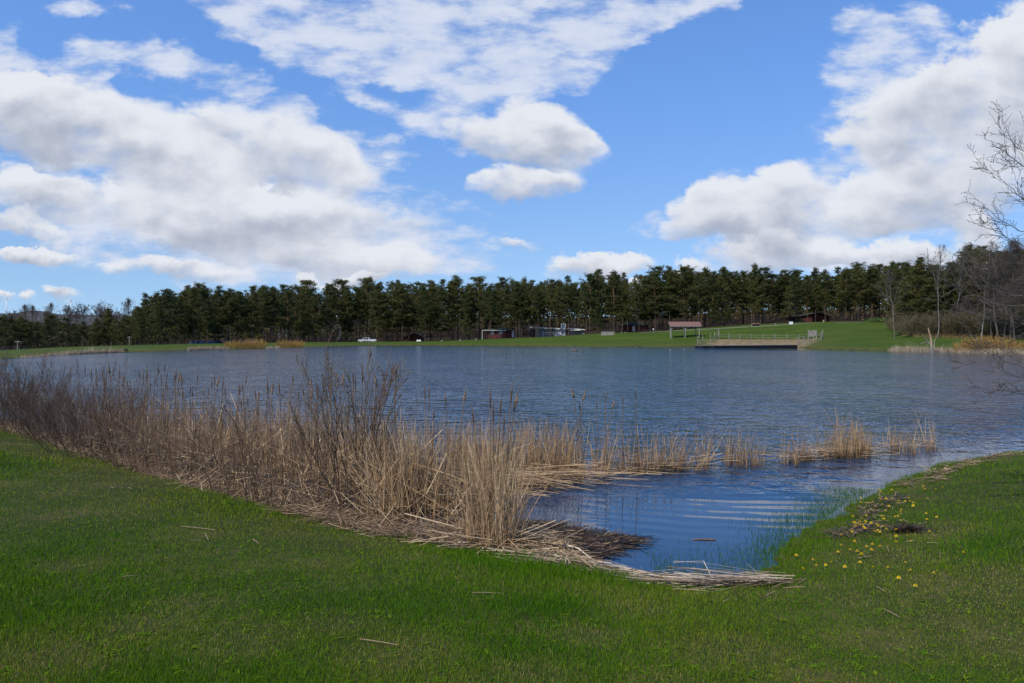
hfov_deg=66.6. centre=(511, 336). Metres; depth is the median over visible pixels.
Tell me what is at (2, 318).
pine tree
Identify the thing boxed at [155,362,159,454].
cattail
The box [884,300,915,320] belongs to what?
brush shrub
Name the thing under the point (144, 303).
pine tree
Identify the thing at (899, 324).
brush shrub
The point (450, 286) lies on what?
pine tree
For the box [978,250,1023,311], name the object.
pine tree
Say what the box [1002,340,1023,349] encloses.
yellow willow
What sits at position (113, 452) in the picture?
willow shrub
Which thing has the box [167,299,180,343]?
pine tree
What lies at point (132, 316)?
pine tree
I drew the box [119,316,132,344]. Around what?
pine tree
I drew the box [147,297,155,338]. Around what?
pine tree
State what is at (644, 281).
pine tree
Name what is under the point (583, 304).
pine tree
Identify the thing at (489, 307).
pine tree
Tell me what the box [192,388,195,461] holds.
cattail
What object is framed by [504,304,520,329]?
pine tree
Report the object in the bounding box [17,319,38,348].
pine tree
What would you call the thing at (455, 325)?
pine tree
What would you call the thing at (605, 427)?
cattail
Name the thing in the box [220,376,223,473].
cattail
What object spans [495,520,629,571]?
fallen reeds
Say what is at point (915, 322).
brush shrub
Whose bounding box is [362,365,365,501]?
cattail
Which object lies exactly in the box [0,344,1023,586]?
water
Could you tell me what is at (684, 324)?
picnic shelter
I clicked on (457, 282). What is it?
pine tree
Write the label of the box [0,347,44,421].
willow shrub
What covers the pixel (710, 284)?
pine tree
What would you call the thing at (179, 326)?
pine tree
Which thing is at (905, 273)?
pine tree
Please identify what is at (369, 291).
pine tree
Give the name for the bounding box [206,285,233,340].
pine tree
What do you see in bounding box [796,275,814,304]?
pine tree
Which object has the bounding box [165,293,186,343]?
pine tree
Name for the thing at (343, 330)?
pine tree
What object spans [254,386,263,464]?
cattail
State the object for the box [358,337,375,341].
pickup truck
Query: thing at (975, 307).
brush shrub
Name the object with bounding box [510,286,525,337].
pine tree
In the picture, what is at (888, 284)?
pine tree
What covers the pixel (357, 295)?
pine tree
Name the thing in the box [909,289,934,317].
pine tree
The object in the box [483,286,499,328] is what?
pine tree
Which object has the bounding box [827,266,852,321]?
pine tree
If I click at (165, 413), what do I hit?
cattail
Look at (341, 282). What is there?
pine tree
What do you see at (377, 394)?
cattail
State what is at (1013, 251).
bare tree
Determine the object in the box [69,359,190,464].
willow shrub
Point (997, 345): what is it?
yellow willow
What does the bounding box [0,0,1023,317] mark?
sky
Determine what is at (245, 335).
pine tree
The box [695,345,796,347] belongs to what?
floating dock
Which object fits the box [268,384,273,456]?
cattail
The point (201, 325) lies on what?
pine tree
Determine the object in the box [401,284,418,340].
pine tree
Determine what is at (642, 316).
pine tree
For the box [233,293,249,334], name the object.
pine tree
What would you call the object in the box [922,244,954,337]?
bare tree
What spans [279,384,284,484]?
cattail
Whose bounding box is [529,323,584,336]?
house
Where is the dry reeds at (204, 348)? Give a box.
[187,344,228,350]
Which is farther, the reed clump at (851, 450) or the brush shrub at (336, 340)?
the brush shrub at (336, 340)
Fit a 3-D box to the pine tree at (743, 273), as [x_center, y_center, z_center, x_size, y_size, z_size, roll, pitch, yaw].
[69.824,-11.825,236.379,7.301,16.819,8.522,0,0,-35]
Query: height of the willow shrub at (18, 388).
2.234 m
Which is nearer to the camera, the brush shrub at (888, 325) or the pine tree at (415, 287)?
the brush shrub at (888, 325)
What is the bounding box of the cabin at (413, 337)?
[403,333,432,341]
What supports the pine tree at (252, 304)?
on the ground at (850, 334)
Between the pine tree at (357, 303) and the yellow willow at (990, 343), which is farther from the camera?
the pine tree at (357, 303)
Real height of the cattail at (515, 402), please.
1.850 m
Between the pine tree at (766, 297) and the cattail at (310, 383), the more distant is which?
the pine tree at (766, 297)
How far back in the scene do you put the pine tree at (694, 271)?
232.58 m
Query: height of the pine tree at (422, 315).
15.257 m
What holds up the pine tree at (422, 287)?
on the ground at (850, 334)
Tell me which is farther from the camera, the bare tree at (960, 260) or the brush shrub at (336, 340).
the brush shrub at (336, 340)
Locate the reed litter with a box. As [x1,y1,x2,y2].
[808,491,925,538]
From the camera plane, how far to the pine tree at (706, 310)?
257.48 m
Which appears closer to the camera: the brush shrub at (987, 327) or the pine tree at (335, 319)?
the brush shrub at (987, 327)
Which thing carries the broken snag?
in the water
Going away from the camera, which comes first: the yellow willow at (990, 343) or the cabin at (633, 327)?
the yellow willow at (990, 343)
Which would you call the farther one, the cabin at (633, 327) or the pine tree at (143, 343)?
the cabin at (633, 327)
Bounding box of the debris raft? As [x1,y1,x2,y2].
[518,516,663,568]
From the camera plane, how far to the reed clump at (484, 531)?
8.77 m
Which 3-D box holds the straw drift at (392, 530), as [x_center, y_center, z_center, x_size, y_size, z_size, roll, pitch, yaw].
[-1.924,2.303,9.705,4.144,0.192,1.438,0,0,37]
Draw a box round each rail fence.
[710,329,718,340]
[728,334,807,338]
[797,329,822,345]
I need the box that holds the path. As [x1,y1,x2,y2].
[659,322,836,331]
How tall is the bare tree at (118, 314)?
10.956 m
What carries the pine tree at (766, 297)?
on the ground at (850, 334)
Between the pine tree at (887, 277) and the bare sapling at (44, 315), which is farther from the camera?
the pine tree at (887, 277)
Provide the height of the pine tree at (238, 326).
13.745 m
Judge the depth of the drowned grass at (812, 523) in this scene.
9.55 m
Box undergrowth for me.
[0,299,1018,349]
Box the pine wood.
[0,253,1021,348]
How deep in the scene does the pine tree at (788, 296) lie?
222.24 m
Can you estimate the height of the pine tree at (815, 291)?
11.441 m
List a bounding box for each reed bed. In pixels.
[0,392,570,545]
[314,411,518,524]
[438,412,611,483]
[554,420,734,477]
[621,426,737,472]
[717,427,814,467]
[831,410,945,455]
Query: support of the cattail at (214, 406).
in the water
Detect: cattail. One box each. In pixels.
[150,378,154,452]
[150,379,152,450]
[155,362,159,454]
[157,370,167,454]
[161,376,161,423]
[163,359,165,453]
[165,378,166,459]
[171,372,179,448]
[174,389,178,451]
[175,366,176,459]
[180,373,188,457]
[190,387,190,445]
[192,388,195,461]
[195,375,197,452]
[208,374,219,463]
[214,372,217,464]
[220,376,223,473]
[225,389,225,446]
[237,371,247,464]
[242,382,244,450]
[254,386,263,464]
[256,391,259,469]
[267,378,273,482]
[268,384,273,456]
[270,383,272,453]
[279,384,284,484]
[285,375,293,477]
[300,384,313,487]
[302,386,310,453]
[309,374,311,472]
[312,386,318,496]
[324,374,328,480]
[327,375,331,472]
[333,371,344,460]
[353,367,356,491]
[355,379,355,444]
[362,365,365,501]
[374,371,383,445]
[393,363,396,457]
[427,411,433,510]
[428,385,429,452]
[445,393,448,469]
[458,389,466,457]
[472,408,482,519]
[489,386,494,532]
[492,405,493,546]
[496,413,504,536]
[497,394,501,507]
[502,389,518,503]
[504,381,512,534]
[571,389,580,461]
[575,389,585,458]
[579,401,584,472]
[596,403,596,470]
[603,399,614,471]
[605,395,606,473]
[622,394,623,471]
[635,386,638,473]
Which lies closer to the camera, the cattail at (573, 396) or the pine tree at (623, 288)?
the cattail at (573, 396)
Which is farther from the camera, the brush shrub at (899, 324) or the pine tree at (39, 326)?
the brush shrub at (899, 324)
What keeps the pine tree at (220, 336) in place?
on the ground at (850, 334)
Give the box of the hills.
[0,311,512,336]
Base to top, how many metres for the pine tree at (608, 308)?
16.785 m
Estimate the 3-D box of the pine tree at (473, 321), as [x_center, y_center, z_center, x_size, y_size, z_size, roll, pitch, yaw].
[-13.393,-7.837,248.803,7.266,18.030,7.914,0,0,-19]
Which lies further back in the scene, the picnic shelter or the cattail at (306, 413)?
the picnic shelter
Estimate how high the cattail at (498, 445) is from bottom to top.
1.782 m
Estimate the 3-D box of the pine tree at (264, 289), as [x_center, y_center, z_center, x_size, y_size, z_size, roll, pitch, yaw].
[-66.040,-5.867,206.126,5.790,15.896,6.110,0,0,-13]
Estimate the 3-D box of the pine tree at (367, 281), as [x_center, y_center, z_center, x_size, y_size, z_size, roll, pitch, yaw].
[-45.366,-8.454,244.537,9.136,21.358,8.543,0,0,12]
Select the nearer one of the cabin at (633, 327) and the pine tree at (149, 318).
the pine tree at (149, 318)
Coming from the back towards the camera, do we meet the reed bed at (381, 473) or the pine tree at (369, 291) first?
the pine tree at (369, 291)
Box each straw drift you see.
[260,499,481,549]
[480,541,802,592]
[888,450,1023,486]
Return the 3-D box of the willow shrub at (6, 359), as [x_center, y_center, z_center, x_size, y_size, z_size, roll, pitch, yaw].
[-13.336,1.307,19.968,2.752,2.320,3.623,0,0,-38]
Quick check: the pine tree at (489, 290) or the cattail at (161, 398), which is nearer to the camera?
the cattail at (161, 398)
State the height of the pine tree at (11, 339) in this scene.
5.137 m
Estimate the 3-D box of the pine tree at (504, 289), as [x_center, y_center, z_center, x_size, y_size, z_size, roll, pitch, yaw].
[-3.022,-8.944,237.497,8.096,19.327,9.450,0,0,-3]
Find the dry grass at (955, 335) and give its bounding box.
[901,332,1023,338]
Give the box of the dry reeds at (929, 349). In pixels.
[896,339,971,351]
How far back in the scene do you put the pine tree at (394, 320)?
239.39 m
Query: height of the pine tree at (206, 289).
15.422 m
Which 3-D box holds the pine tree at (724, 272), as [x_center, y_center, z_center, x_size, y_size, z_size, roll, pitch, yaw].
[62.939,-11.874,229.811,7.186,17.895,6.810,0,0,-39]
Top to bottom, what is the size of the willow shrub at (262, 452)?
1.834 m
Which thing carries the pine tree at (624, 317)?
on the ground at (850, 334)
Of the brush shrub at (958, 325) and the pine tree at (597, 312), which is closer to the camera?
the brush shrub at (958, 325)
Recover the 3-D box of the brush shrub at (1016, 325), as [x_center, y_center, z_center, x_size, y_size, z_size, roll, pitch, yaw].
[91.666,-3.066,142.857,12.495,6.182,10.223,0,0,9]
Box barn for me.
[785,312,829,322]
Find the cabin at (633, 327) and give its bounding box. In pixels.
[623,322,648,331]
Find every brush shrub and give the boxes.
[330,332,354,341]
[341,334,365,341]
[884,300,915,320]
[884,317,900,330]
[887,313,914,333]
[891,311,933,333]
[897,296,944,318]
[902,311,943,334]
[916,311,955,334]
[919,310,970,334]
[928,295,976,315]
[932,307,979,334]
[932,307,984,335]
[937,292,1000,316]
[958,309,1001,335]
[962,307,1018,335]
[972,308,1023,335]
[981,307,1023,335]
[991,307,1023,334]
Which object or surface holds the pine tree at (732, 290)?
on the ground at (850, 334)
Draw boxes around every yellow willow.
[221,340,241,347]
[237,338,257,348]
[248,339,267,348]
[275,339,295,347]
[288,340,304,347]
[953,340,967,351]
[956,339,983,349]
[961,334,1008,352]
[977,336,1007,350]
[983,335,1020,350]
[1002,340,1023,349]
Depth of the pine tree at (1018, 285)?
150.49 m
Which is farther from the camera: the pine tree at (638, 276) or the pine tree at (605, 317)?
the pine tree at (638, 276)
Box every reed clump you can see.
[400,419,610,555]
[690,423,716,469]
[753,440,854,462]
[788,408,901,459]
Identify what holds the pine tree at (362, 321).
on the ground at (850, 334)
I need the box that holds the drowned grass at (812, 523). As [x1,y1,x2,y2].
[644,450,1023,586]
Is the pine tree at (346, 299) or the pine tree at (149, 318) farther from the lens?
the pine tree at (346, 299)
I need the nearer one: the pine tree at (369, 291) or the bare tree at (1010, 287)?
the bare tree at (1010, 287)
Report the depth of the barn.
236.00 m
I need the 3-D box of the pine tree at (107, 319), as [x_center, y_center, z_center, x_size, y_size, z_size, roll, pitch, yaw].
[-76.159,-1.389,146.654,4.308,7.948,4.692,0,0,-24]
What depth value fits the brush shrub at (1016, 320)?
141.29 m
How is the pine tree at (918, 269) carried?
on the ground at (850, 334)
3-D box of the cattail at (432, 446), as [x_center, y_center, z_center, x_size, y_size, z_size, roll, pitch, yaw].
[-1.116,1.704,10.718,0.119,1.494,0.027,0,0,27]
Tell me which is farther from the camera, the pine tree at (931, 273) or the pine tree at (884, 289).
the pine tree at (884, 289)
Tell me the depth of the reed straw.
4.84 m
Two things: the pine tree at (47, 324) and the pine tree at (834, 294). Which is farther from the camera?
the pine tree at (834, 294)
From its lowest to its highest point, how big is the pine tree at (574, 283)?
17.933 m
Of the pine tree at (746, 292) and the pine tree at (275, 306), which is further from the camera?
the pine tree at (746, 292)
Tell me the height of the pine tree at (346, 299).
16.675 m
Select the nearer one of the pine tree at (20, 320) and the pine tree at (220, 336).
the pine tree at (20, 320)
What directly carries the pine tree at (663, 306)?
on the ground at (850, 334)
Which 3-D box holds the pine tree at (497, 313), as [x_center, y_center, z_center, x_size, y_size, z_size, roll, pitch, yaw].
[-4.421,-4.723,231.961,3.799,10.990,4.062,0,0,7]
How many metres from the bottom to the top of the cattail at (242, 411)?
1.830 m
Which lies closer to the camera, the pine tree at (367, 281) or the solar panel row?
the solar panel row
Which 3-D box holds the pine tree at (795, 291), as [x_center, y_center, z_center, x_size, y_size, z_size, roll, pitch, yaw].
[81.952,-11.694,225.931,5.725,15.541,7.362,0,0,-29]
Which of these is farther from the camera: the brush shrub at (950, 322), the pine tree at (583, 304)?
the pine tree at (583, 304)
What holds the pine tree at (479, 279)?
on the ground at (850, 334)
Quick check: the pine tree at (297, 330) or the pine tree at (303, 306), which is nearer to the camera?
the pine tree at (303, 306)
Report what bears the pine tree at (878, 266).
on the ground at (850, 334)
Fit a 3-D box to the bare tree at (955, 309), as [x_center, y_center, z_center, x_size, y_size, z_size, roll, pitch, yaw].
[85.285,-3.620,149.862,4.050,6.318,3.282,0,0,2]
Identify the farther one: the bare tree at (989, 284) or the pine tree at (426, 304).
the pine tree at (426, 304)
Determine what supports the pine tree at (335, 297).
on the ground at (850, 334)
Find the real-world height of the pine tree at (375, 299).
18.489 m
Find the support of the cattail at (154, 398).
in the water
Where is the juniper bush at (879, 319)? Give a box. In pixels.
[863,317,889,321]
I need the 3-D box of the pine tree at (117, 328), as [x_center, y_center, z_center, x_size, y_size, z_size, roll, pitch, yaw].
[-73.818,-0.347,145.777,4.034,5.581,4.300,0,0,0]
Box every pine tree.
[0,314,9,349]
[0,316,9,349]
[0,316,22,349]
[9,315,31,348]
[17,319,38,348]
[27,324,40,348]
[32,321,47,341]
[37,318,60,347]
[42,314,61,347]
[53,317,77,346]
[70,323,84,344]
[71,321,91,344]
[84,318,106,344]
[99,308,120,345]
[103,320,126,344]
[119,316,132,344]
[124,306,152,344]
[128,308,147,344]
[130,311,151,341]
[139,292,158,344]
[144,291,165,344]
[145,297,172,344]
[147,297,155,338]
[149,288,183,343]
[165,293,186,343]
[167,295,187,343]
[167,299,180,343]
[175,285,199,343]
[176,290,195,343]
[181,286,206,343]
[182,294,206,340]
[184,282,214,343]
[194,291,217,343]
[198,299,220,342]
[199,286,213,340]
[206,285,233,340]
[208,298,226,340]
[213,291,240,340]
[214,288,243,340]
[229,291,253,340]
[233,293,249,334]
[237,286,265,339]
[241,285,264,339]
[252,284,273,341]
[254,286,269,341]
[261,290,285,342]
[267,286,282,342]
[271,284,298,341]
[272,289,301,340]
[273,296,289,339]
[286,285,305,341]
[293,287,308,338]
[293,300,305,341]
[296,292,318,341]
[297,280,322,341]
[298,294,324,341]
[304,296,326,341]
[311,293,327,341]
[320,283,343,341]
[320,284,339,341]
[322,289,340,339]
[329,278,351,335]
[338,290,356,341]
[338,307,355,332]
[340,287,357,339]
[349,286,365,336]
[351,287,371,341]
[352,276,378,341]
[353,306,368,325]
[358,280,379,335]
[364,286,389,341]
[368,281,391,341]
[368,284,389,341]
[372,316,386,336]
[382,280,401,341]
[384,280,411,341]
[389,282,415,341]
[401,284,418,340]
[404,281,425,338]
[404,299,416,326]
[409,283,434,339]
[410,293,438,340]
[414,296,424,340]
[425,280,443,340]
[426,280,441,340]
[427,279,451,340]
[437,303,460,340]
[442,279,463,340]
[445,281,460,338]
[446,274,472,339]
[458,284,480,339]
[459,286,478,320]
[460,292,475,339]
[467,276,495,338]
[478,284,500,338]
[478,294,496,337]
[482,296,499,338]
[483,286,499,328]
[491,276,512,327]
[491,302,502,338]
[492,283,510,327]
[503,278,515,326]
[504,280,528,337]
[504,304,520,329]
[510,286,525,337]
[513,297,530,337]
[521,276,533,336]
[523,284,545,336]
[524,279,545,336]
[531,291,545,336]
[537,281,548,326]
[540,283,559,326]
[541,278,561,335]
[545,280,562,323]
[550,280,566,327]
[554,275,585,334]
[564,285,581,334]
[568,282,584,327]
[578,272,603,333]
[579,280,599,328]
[585,269,611,332]
[589,271,610,325]
[590,300,603,333]
[601,270,627,332]
[603,282,613,331]
[604,274,627,332]
[612,272,636,323]
[613,285,631,332]
[618,279,633,323]
[622,294,633,331]
[628,276,658,331]
[629,274,649,321]
[631,283,647,325]
[635,299,646,331]
[643,271,660,330]
[643,271,668,330]
[645,264,673,330]
[657,265,681,329]
[660,273,681,329]
[661,264,698,327]
[662,269,685,329]
[671,266,697,320]
[680,267,703,327]
[687,271,710,327]
[691,266,711,325]
[699,274,720,325]
[701,275,725,326]
[703,271,724,326]
[707,292,724,323]
[715,266,735,325]
[719,271,743,325]
[720,305,731,325]
[730,270,747,324]
[735,269,750,324]
[737,278,749,324]
[741,272,755,323]
[744,262,765,322]
[746,265,777,322]
[746,279,770,322]
[749,274,770,323]
[763,273,784,322]
[763,278,780,315]
[769,274,790,322]
[773,268,798,322]
[777,274,801,314]
[780,286,795,322]
[783,269,807,321]
[791,269,806,314]
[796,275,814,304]
[800,281,816,321]
[802,267,828,321]
[807,283,820,321]
[811,279,826,313]
[814,268,836,321]
[818,289,832,316]
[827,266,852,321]
[829,278,843,304]
[831,271,857,321]
[833,267,856,321]
[843,265,868,321]
[848,261,868,321]
[859,268,881,318]
[862,264,881,316]
[863,263,885,316]
[868,295,880,317]
[872,265,893,317]
[878,264,900,317]
[880,260,912,300]
[881,261,899,316]
[893,265,909,316]
[893,279,918,318]
[895,258,940,315]
[897,257,932,309]
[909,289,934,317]
[919,264,945,314]
[928,261,966,315]
[934,267,961,313]
[940,262,975,311]
[943,242,987,313]
[957,257,984,306]
[965,245,997,306]
[967,253,1017,307]
[975,249,991,291]
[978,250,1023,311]
[998,252,1023,313]
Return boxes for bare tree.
[17,304,35,320]
[27,304,39,320]
[44,303,62,313]
[71,310,80,325]
[86,300,129,345]
[120,298,135,324]
[872,269,913,338]
[919,100,1023,406]
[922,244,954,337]
[944,302,963,332]
[951,247,979,308]
[956,241,1020,339]
[957,256,1017,337]
[960,296,981,317]
[975,240,1023,340]
[977,285,1001,337]
[983,283,1023,339]
[986,281,1023,343]
[1009,273,1023,310]
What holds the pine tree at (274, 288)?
on the ground at (850, 334)
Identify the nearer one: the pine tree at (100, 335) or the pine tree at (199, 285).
the pine tree at (100, 335)
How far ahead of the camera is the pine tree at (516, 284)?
233.18 m
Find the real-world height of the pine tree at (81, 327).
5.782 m
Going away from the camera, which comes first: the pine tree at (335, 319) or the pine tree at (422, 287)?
the pine tree at (422, 287)
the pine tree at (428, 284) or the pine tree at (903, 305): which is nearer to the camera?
the pine tree at (903, 305)
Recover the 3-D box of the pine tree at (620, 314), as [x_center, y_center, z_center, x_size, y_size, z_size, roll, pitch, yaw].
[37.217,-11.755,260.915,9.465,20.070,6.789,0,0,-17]
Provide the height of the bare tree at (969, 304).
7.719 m
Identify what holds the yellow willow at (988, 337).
on the ground at (850, 334)
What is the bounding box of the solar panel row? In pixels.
[189,341,254,343]
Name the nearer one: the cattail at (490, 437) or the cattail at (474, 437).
the cattail at (490, 437)
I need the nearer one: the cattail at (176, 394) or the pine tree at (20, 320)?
the cattail at (176, 394)
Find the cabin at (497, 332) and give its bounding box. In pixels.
[482,327,515,338]
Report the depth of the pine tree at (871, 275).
223.49 m
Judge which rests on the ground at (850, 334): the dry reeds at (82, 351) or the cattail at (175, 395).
the dry reeds at (82, 351)
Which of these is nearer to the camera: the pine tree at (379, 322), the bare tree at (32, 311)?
the bare tree at (32, 311)
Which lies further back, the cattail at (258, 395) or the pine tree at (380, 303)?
the pine tree at (380, 303)
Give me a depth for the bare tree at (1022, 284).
119.86 m
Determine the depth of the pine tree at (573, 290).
231.40 m
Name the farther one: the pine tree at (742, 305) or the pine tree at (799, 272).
the pine tree at (799, 272)
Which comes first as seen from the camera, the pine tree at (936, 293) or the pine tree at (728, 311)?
the pine tree at (936, 293)
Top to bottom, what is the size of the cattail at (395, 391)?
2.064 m
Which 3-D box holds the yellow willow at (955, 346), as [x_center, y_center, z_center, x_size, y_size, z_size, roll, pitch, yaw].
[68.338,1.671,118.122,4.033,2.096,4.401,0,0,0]
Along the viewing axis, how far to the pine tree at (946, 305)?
156.30 m
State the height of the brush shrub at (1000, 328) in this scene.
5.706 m
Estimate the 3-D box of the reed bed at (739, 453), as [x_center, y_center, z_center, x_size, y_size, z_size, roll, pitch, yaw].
[4.933,2.045,14.623,2.134,0.834,0.875,0,0,-13]
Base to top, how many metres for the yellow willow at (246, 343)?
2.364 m
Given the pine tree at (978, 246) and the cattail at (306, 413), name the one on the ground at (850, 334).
the pine tree at (978, 246)
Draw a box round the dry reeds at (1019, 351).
[887,345,1023,353]
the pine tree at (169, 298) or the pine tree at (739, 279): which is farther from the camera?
the pine tree at (739, 279)
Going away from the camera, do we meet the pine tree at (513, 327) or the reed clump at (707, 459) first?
the reed clump at (707, 459)
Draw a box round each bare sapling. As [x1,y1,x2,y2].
[4,310,25,349]
[38,310,58,346]
[59,304,79,346]
[71,301,92,345]
[328,319,336,338]
[352,318,364,341]
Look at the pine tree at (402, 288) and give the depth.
237.56 m
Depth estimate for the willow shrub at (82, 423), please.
14.78 m
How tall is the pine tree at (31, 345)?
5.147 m
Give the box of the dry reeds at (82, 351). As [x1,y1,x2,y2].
[15,346,125,357]
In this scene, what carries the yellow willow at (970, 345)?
on the ground at (850, 334)
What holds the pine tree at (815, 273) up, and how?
on the ground at (850, 334)
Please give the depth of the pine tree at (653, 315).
240.74 m
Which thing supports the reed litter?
on the ground at (850, 334)
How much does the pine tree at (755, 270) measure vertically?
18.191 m
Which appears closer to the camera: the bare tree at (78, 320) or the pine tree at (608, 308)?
the bare tree at (78, 320)
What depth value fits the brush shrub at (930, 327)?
150.34 m
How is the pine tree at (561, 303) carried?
on the ground at (850, 334)
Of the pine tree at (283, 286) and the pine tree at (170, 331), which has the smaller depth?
the pine tree at (170, 331)
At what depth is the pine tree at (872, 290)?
223.97 m
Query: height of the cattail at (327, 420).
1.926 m
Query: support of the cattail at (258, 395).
in the water
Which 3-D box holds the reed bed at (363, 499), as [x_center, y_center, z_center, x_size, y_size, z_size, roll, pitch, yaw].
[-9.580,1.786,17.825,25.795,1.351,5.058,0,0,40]
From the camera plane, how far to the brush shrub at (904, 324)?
153.35 m
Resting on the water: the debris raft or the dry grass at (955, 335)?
the debris raft
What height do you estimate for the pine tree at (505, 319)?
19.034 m
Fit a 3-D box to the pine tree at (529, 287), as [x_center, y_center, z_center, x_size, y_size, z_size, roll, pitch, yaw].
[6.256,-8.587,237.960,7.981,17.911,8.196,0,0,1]
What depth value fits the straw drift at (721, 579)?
7.39 m
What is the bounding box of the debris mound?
[884,519,938,534]
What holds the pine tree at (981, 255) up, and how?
on the ground at (850, 334)
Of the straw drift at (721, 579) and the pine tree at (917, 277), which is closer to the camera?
the straw drift at (721, 579)
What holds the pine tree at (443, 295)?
on the ground at (850, 334)
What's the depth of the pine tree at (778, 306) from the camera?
232.21 m
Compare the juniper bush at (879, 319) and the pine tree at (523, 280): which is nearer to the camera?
the juniper bush at (879, 319)
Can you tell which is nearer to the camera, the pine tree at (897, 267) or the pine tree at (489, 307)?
the pine tree at (897, 267)
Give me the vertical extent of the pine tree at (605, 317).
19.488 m
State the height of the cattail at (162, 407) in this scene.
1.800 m
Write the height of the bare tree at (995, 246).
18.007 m
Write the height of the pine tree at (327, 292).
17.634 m
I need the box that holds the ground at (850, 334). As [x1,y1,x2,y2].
[0,308,1023,682]
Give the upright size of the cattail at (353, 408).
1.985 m
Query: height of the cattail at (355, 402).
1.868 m
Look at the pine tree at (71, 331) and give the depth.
160.43 m
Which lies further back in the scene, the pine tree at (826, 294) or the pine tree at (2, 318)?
the pine tree at (826, 294)
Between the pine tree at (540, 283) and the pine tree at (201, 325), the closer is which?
the pine tree at (201, 325)
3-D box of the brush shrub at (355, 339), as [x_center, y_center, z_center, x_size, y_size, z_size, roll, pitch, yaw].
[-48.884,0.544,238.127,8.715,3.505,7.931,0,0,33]
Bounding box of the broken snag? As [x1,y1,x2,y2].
[921,327,935,352]
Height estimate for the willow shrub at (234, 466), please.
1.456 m
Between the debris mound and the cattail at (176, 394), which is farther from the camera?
the cattail at (176, 394)
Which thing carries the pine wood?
on the ground at (850, 334)
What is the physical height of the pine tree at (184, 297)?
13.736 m
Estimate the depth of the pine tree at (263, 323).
231.71 m
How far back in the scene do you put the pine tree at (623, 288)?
230.65 m
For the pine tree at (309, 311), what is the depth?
233.94 m
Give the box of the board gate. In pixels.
[808,330,820,338]
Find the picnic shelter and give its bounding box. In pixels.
[667,322,701,338]
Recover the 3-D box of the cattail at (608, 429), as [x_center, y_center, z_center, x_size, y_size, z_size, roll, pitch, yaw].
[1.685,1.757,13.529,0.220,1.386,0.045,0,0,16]
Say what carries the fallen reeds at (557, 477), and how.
on the water
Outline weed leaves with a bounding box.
[0,510,1023,682]
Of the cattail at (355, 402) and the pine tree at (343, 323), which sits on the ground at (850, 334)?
the pine tree at (343, 323)
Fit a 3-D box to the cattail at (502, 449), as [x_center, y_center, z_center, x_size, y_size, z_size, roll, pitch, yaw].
[-0.138,1.665,8.940,0.119,1.570,0.027,0,0,-18]
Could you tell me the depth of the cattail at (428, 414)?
12.67 m
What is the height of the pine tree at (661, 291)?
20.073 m
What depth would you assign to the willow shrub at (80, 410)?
15.47 m
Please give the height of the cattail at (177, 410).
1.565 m
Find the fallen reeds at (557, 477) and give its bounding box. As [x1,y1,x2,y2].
[462,458,661,498]
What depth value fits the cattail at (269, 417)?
12.46 m
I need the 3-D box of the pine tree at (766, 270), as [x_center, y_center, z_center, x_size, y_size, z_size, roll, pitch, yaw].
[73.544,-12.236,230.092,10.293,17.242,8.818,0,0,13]
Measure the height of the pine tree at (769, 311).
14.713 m
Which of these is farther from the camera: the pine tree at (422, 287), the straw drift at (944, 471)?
the pine tree at (422, 287)
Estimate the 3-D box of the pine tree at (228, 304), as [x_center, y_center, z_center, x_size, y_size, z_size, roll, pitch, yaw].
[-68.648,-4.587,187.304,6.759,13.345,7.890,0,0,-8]
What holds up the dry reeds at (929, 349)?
in the water
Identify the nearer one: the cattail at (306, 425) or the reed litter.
the reed litter
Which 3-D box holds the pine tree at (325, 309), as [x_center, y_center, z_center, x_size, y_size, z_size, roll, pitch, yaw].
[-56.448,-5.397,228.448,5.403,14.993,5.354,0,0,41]
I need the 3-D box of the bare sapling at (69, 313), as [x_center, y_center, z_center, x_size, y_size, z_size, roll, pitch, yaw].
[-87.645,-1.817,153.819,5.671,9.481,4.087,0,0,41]
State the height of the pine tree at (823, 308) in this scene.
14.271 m
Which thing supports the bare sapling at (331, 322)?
on the ground at (850, 334)
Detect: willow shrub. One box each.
[0,342,50,429]
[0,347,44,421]
[0,356,90,435]
[0,359,68,432]
[0,359,173,456]
[2,360,140,444]
[7,359,107,438]
[22,361,171,460]
[23,364,143,450]
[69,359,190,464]
[75,374,188,471]
[105,370,228,477]
[116,389,241,483]
[148,379,352,509]
[162,387,268,487]
[189,391,307,502]
[194,409,279,495]
[254,404,357,511]
[276,327,423,516]
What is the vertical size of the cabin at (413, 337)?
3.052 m
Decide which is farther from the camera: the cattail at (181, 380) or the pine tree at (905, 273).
the pine tree at (905, 273)
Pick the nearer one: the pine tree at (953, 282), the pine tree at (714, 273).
the pine tree at (953, 282)
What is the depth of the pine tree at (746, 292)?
232.96 m
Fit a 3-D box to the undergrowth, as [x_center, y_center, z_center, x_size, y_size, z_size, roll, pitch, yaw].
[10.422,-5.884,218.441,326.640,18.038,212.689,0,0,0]
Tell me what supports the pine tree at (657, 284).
on the ground at (850, 334)
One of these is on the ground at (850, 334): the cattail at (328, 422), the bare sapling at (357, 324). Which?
the bare sapling at (357, 324)
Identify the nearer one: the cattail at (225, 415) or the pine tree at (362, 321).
the cattail at (225, 415)
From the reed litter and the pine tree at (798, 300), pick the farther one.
the pine tree at (798, 300)
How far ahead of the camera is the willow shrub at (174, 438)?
12.91 m
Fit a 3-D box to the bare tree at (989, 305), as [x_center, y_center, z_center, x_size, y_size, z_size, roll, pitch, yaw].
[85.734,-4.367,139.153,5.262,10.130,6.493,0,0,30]
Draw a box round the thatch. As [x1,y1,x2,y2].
[0,413,481,545]
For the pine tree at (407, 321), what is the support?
on the ground at (850, 334)

